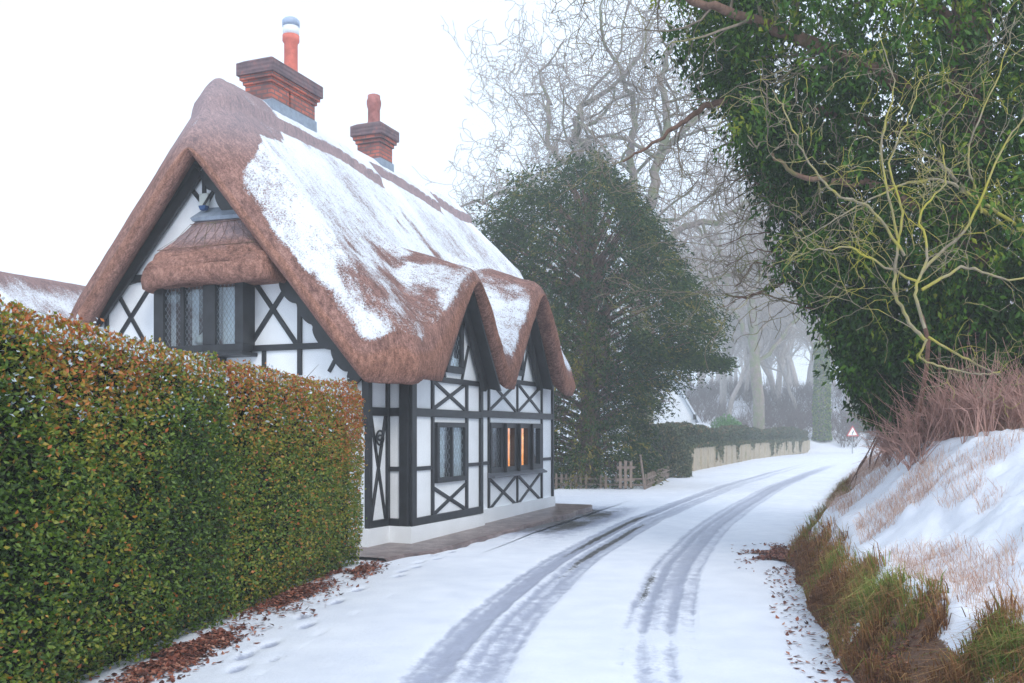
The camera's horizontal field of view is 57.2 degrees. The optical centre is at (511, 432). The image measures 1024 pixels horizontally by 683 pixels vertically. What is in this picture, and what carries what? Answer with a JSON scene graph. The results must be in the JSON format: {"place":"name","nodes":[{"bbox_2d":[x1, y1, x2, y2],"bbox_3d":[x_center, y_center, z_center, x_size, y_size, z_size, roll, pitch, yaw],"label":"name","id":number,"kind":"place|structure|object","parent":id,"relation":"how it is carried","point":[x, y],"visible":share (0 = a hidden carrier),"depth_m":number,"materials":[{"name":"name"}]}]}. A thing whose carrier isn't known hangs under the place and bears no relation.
{"place":"outdoors","nodes":[
{"label":"outdoors","id":0,"kind":"place"},
{"bbox_2d":[347,503,592,561],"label":"pavement","id":1,"kind":"structure","parent":0,"point":[387,552],"depth_m":15.07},
{"bbox_2d":[67,452,874,682],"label":"roadside snow","id":2,"kind":"structure","parent":0,"point":[298,630],"depth_m":9.39,"materials":[{"name":"white snow"}]},
{"bbox_2d":[72,559,391,682],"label":"leaf litter","id":3,"kind":"object","parent":2,"relation":"on","point":[180,653],"visible":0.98,"depth_m":7.57,"materials":[{"name":"brown plant"}]},
{"bbox_2d":[554,466,673,488],"bbox_3d":[4.729,1.470,31.651,2.906,0.500,9.425,0,0,35],"label":"picket fence","id":4,"kind":"object","parent":2,"relation":"on","point":[650,476],"visible":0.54,"depth_m":28.45,"materials":[{"name":"brown wood"}]},
{"bbox_2d":[617,461,634,487],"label":"wooden gate","id":5,"kind":"structure","parent":2,"relation":"on","point":[620,467],"depth_m":27.88,"materials":[{"name":"brown wood"}]},
{"bbox_2d":[640,419,693,477],"bbox_3d":[5.904,0.622,35.987,2.087,2.247,2.465,0,0,0],"label":"bush","id":6,"kind":"object","parent":2,"relation":"on","point":[680,450],"visible":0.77,"depth_m":35.27,"materials":[{"name":"green plant"}]},
{"bbox_2d":[0,0,1023,402],"label":"sky","id":7,"kind":"structure","parent":0,"point":[95,95],"materials":[{"name":"white"}]},
{"bbox_2d":[252,453,875,682],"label":"road","id":8,"kind":"structure","parent":0,"point":[661,587],"depth_m":9.11,"materials":[{"name":"white snow"}]},
{"bbox_2d":[600,323,698,460],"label":"white house","id":9,"kind":"structure","parent":0,"point":[687,413],"depth_m":55.00,"materials":[{"name":"stone"}]},
{"bbox_2d":[483,386,881,552],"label":"ground","id":10,"kind":"structure","parent":0,"point":[833,445],"depth_m":84.36,"materials":[{"name":"white snow"}]},
{"bbox_2d":[0,271,84,318],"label":"thatched outbuilding","id":11,"kind":"structure","parent":10,"relation":"on","point":[41,295],"depth_m":17.11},
{"bbox_2d":[0,294,239,682],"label":"hedge","id":12,"kind":"object","parent":10,"relation":"on","point":[107,480],"visible":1,"depth_m":6.39,"materials":[{"name":"green plant"}]},
{"bbox_2d":[178,358,369,619],"bbox_3d":[-2.867,0.509,10.398,1.635,2.513,4.035,0,0,8],"label":"hedge","id":13,"kind":"object","parent":10,"relation":"on","point":[294,455],"visible":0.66,"depth_m":9.69,"materials":[{"name":"green plant"}]},
{"bbox_2d":[69,16,574,546],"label":"thatched cottage","id":14,"kind":"structure","parent":10,"relation":"on","point":[417,312],"depth_m":14.61,"materials":[{"name":"brown plant"}]},
{"bbox_2d":[198,191,212,210],"bbox_3d":[-4.753,-3.606,14.507,0.268,0.384,0.222,0,0,22],"label":"outdoor lamp","id":15,"kind":"object","parent":14,"relation":"attached to","point":[204,201],"visible":1,"depth_m":14.53,"materials":[{"name":"glass"}]},
{"bbox_2d":[141,207,285,363],"bbox_3d":[-4.524,-2.153,14.266,2.429,2.695,0.744,0,0,22],"label":"bay window","id":16,"kind":"structure","parent":14,"relation":"in","point":[202,283],"depth_m":14.22,"materials":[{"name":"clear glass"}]},
{"bbox_2d":[546,260,627,355],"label":"bare tree","id":17,"kind":"object","parent":10,"relation":"on","point":[610,313],"visible":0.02,"depth_m":87.06,"materials":[{"name":"grey plant"}]},
{"bbox_2d":[466,139,740,488],"bbox_3d":[2.390,-3.617,30.765,10.360,11.651,8.956,0,0,0],"label":"yew tree","id":18,"kind":"object","parent":10,"relation":"on","point":[596,368],"visible":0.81,"depth_m":28.89,"materials":[{"name":"green plant"}]},
{"bbox_2d":[639,455,645,489],"bbox_3d":[3.880,1.207,27.860,0.199,1.094,0.068,0,0,9],"label":"wooden post","id":19,"kind":"object","parent":10,"relation":"on","point":[643,479],"visible":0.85,"depth_m":27.84,"materials":[{"name":"brown wood"}]},
{"bbox_2d":[622,204,703,391],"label":"bare tree","id":20,"kind":"object","parent":10,"relation":"on","point":[700,377],"visible":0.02,"depth_m":108.71,"materials":[{"name":"grey plant"}]},
{"bbox_2d":[412,0,929,467],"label":"bare tree","id":21,"kind":"object","parent":10,"relation":"on","point":[577,125],"visible":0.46,"depth_m":43.77,"materials":[{"name":"grey plant"}]},
{"bbox_2d":[657,178,751,385],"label":"bare tree","id":22,"kind":"object","parent":10,"relation":"on","point":[678,235],"visible":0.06,"depth_m":151.50,"materials":[{"name":"grey plant"}]},
{"bbox_2d":[645,134,766,382],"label":"bare tree","id":23,"kind":"object","parent":10,"relation":"on","point":[717,376],"visible":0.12,"depth_m":130.60,"materials":[{"name":"grey plant"}]},
{"bbox_2d":[684,223,741,382],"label":"bare tree","id":24,"kind":"object","parent":10,"relation":"on","point":[717,312],"visible":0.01,"depth_m":127.53,"materials":[{"name":"grey plant"}]},
{"bbox_2d":[683,194,756,382],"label":"bare tree","id":25,"kind":"object","parent":10,"relation":"on","point":[707,299],"visible":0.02,"depth_m":167.18,"materials":[{"name":"grey plant"}]},
{"bbox_2d":[638,421,808,472],"bbox_3d":[15.124,0.641,60.293,2.387,2.379,48.853,0,0,24],"label":"hedge","id":26,"kind":"object","parent":10,"relation":"on","point":[695,433],"visible":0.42,"depth_m":52.72,"materials":[{"name":"green plant"}]},
{"bbox_2d":[708,414,741,427],"bbox_3d":[14.181,0.244,62.005,3.852,3.026,3.413,0,0,0],"label":"bush","id":27,"kind":"object","parent":10,"relation":"on","point":[733,421],"visible":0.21,"depth_m":61.65,"materials":[{"name":"green plant"}]},
{"bbox_2d":[675,150,776,401],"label":"bare tree","id":28,"kind":"object","parent":10,"relation":"on","point":[769,377],"visible":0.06,"depth_m":105.07,"materials":[{"name":"grey plant"}]},
{"bbox_2d":[699,259,766,384],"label":"bare tree","id":29,"kind":"object","parent":10,"relation":"on","point":[730,377],"visible":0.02,"depth_m":114.93,"materials":[{"name":"grey plant"}]},
{"bbox_2d":[695,233,775,411],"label":"bare tree","id":30,"kind":"object","parent":10,"relation":"on","point":[723,387],"visible":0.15,"depth_m":97.56,"materials":[{"name":"grey plant"}]},
{"bbox_2d":[707,231,767,383],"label":"bare tree","id":31,"kind":"object","parent":10,"relation":"on","point":[736,347],"depth_m":161.87,"materials":[{"name":"grey plant"}]},
{"bbox_2d":[732,339,746,381],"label":"bare tree","id":32,"kind":"object","parent":10,"relation":"on","point":[740,362],"visible":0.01,"depth_m":177.53,"materials":[{"name":"grey plant"}]},
{"bbox_2d":[705,230,776,390],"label":"bare tree","id":33,"kind":"object","parent":10,"relation":"on","point":[741,341],"depth_m":111.06,"materials":[{"name":"grey plant"}]},
{"bbox_2d":[675,440,809,471],"bbox_3d":[15.862,1.145,59.858,0.914,1.210,48.132,0,0,24],"label":"board fence","id":34,"kind":"object","parent":10,"relation":"on","point":[704,458],"visible":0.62,"depth_m":54.09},
{"bbox_2d":[687,438,807,462],"bbox_3d":[15.493,1.060,58.943,1.012,1.331,46.125,0,0,24],"label":"climbing ivy","id":35,"kind":"object","parent":34,"relation":"attached to","point":[718,445],"visible":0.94,"depth_m":54.27,"materials":[{"name":"green plant"}]},
{"bbox_2d":[692,197,796,364],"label":"bare tree","id":36,"kind":"object","parent":10,"relation":"on","point":[742,338],"visible":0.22,"depth_m":90.60,"materials":[{"name":"grey plant"}]},
{"bbox_2d":[695,122,797,386],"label":"bare tree","id":37,"kind":"object","parent":10,"relation":"on","point":[792,370],"visible":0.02,"depth_m":131.71,"materials":[{"name":"grey plant"}]},
{"bbox_2d":[711,207,792,386],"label":"bare tree","id":38,"kind":"object","parent":10,"relation":"on","point":[789,379],"visible":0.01,"depth_m":139.27,"materials":[{"name":"grey plant"}]},
{"bbox_2d":[698,167,830,419],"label":"bare tree","id":39,"kind":"object","parent":10,"relation":"on","point":[738,385],"visible":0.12,"depth_m":92.42,"materials":[{"name":"grey plant"}]},
{"bbox_2d":[657,86,872,429],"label":"bare tree","id":40,"kind":"object","parent":10,"relation":"on","point":[755,359],"visible":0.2,"depth_m":70.77,"materials":[{"name":"grey plant"}]},
{"bbox_2d":[723,247,809,409],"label":"bare tree","id":41,"kind":"object","parent":10,"relation":"on","point":[781,370],"visible":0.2,"depth_m":97.03,"materials":[{"name":"grey plant"}]},
{"bbox_2d":[726,286,808,400],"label":"bare tree","id":42,"kind":"object","parent":10,"relation":"on","point":[747,377],"visible":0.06,"depth_m":105.81,"materials":[{"name":"grey plant"}]},
{"bbox_2d":[762,346,776,380],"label":"bare tree","id":43,"kind":"object","parent":10,"relation":"on","point":[768,360],"visible":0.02,"depth_m":177.44,"materials":[{"name":"grey plant"}]},
{"bbox_2d":[731,213,809,403],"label":"bare tree","id":44,"kind":"object","parent":10,"relation":"on","point":[779,382],"visible":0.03,"depth_m":103.67,"materials":[{"name":"grey plant"}]},
{"bbox_2d":[760,283,787,349],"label":"bare tree","id":45,"kind":"object","parent":10,"relation":"on","point":[765,330],"visible":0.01,"depth_m":124.73,"materials":[{"name":"grey plant"}]},
{"bbox_2d":[678,371,882,447],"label":"undergrowth","id":46,"kind":"object","parent":10,"relation":"on","point":[790,415],"visible":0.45,"depth_m":94.86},
{"bbox_2d":[766,292,796,385],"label":"bare tree","id":47,"kind":"object","parent":10,"relation":"on","point":[767,381],"depth_m":184.81,"materials":[{"name":"grey plant"}]},
{"bbox_2d":[764,284,811,386],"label":"bare tree","id":48,"kind":"object","parent":10,"relation":"on","point":[795,351],"visible":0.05,"depth_m":156.96,"materials":[{"name":"grey plant"}]},
{"bbox_2d":[709,123,870,381],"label":"bare tree","id":49,"kind":"object","parent":10,"relation":"on","point":[785,288],"visible":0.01,"depth_m":131.34,"materials":[{"name":"grey plant"}]},
{"bbox_2d":[780,278,810,367],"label":"bare tree","id":50,"kind":"object","parent":10,"relation":"on","point":[794,340],"visible":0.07,"depth_m":126.61,"materials":[{"name":"grey plant"}]},
{"bbox_2d":[768,243,832,441],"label":"ivy clad tree","id":51,"kind":"object","parent":10,"relation":"on","point":[819,419],"visible":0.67,"depth_m":83.66,"materials":[{"name":"grey plant"}]},
{"bbox_2d":[796,308,815,373],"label":"bare tree","id":52,"kind":"object","parent":10,"relation":"on","point":[810,352],"depth_m":153.47,"materials":[{"name":"grey plant"}]},
{"bbox_2d":[741,166,873,424],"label":"bare tree","id":53,"kind":"object","parent":10,"relation":"on","point":[804,336],"visible":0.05,"depth_m":89.00,"materials":[{"name":"grey plant"}]},
{"bbox_2d":[806,341,830,386],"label":"bare tree","id":54,"kind":"object","parent":10,"relation":"on","point":[809,372],"depth_m":157.08,"materials":[{"name":"grey plant"}]},
{"bbox_2d":[731,523,919,682],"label":"leaf litter","id":55,"kind":"object","parent":10,"relation":"on","point":[770,553],"visible":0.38,"depth_m":8.64,"materials":[{"name":"brown plant"}]},
{"bbox_2d":[794,277,900,406],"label":"bare tree","id":56,"kind":"object","parent":10,"relation":"on","point":[811,358],"visible":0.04,"depth_m":96.12,"materials":[{"name":"grey plant"}]},
{"bbox_2d":[847,425,857,453],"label":"road sign","id":57,"kind":"object","parent":10,"relation":"on","point":[852,432],"visible":0.88,"depth_m":74.98,"materials":[{"name":"white metal"}]},
{"bbox_2d":[852,403,866,431],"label":"ivy clad tree","id":58,"kind":"object","parent":10,"relation":"on","point":[855,421],"visible":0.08,"depth_m":87.61,"materials":[{"name":"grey plant"}]},
{"bbox_2d":[779,428,1023,682],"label":"snowy bank","id":59,"kind":"structure","parent":0,"point":[931,519],"depth_m":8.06,"materials":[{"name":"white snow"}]},
{"bbox_2d":[551,0,1023,444],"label":"ivy clad tree","id":60,"kind":"object","parent":59,"relation":"on","point":[859,356],"visible":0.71,"depth_m":10.88,"materials":[{"name":"green plant"}]},
{"bbox_2d":[846,433,881,491],"bbox_3d":[6.096,0.498,15.858,1.232,1.823,0.340,0,0,0],"label":"arching bramble","id":61,"kind":"object","parent":59,"relation":"on","point":[862,462],"visible":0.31,"depth_m":15.89,"materials":[{"name":"brown plant"}]},
{"bbox_2d":[712,0,1023,455],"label":"mossy tree","id":62,"kind":"object","parent":59,"relation":"on","point":[927,339],"visible":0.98,"depth_m":9.59,"materials":[{"name":"green plant"}]},
{"bbox_2d":[816,415,1023,632],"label":"dead grass","id":63,"kind":"structure","parent":59,"relation":"on","point":[863,469],"depth_m":8.37,"materials":[{"name":"beige plant"}]},
{"bbox_2d":[834,340,1023,470],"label":"bramble thicket","id":64,"kind":"object","parent":59,"relation":"on","point":[905,445],"visible":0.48,"depth_m":10.42,"materials":[{"name":"brown plant"}]},
{"bbox_2d":[893,332,1023,443],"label":"sapling thicket","id":65,"kind":"object","parent":59,"relation":"on","point":[984,416],"visible":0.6,"depth_m":9.73,"materials":[{"name":"brown plant"}]}
]}

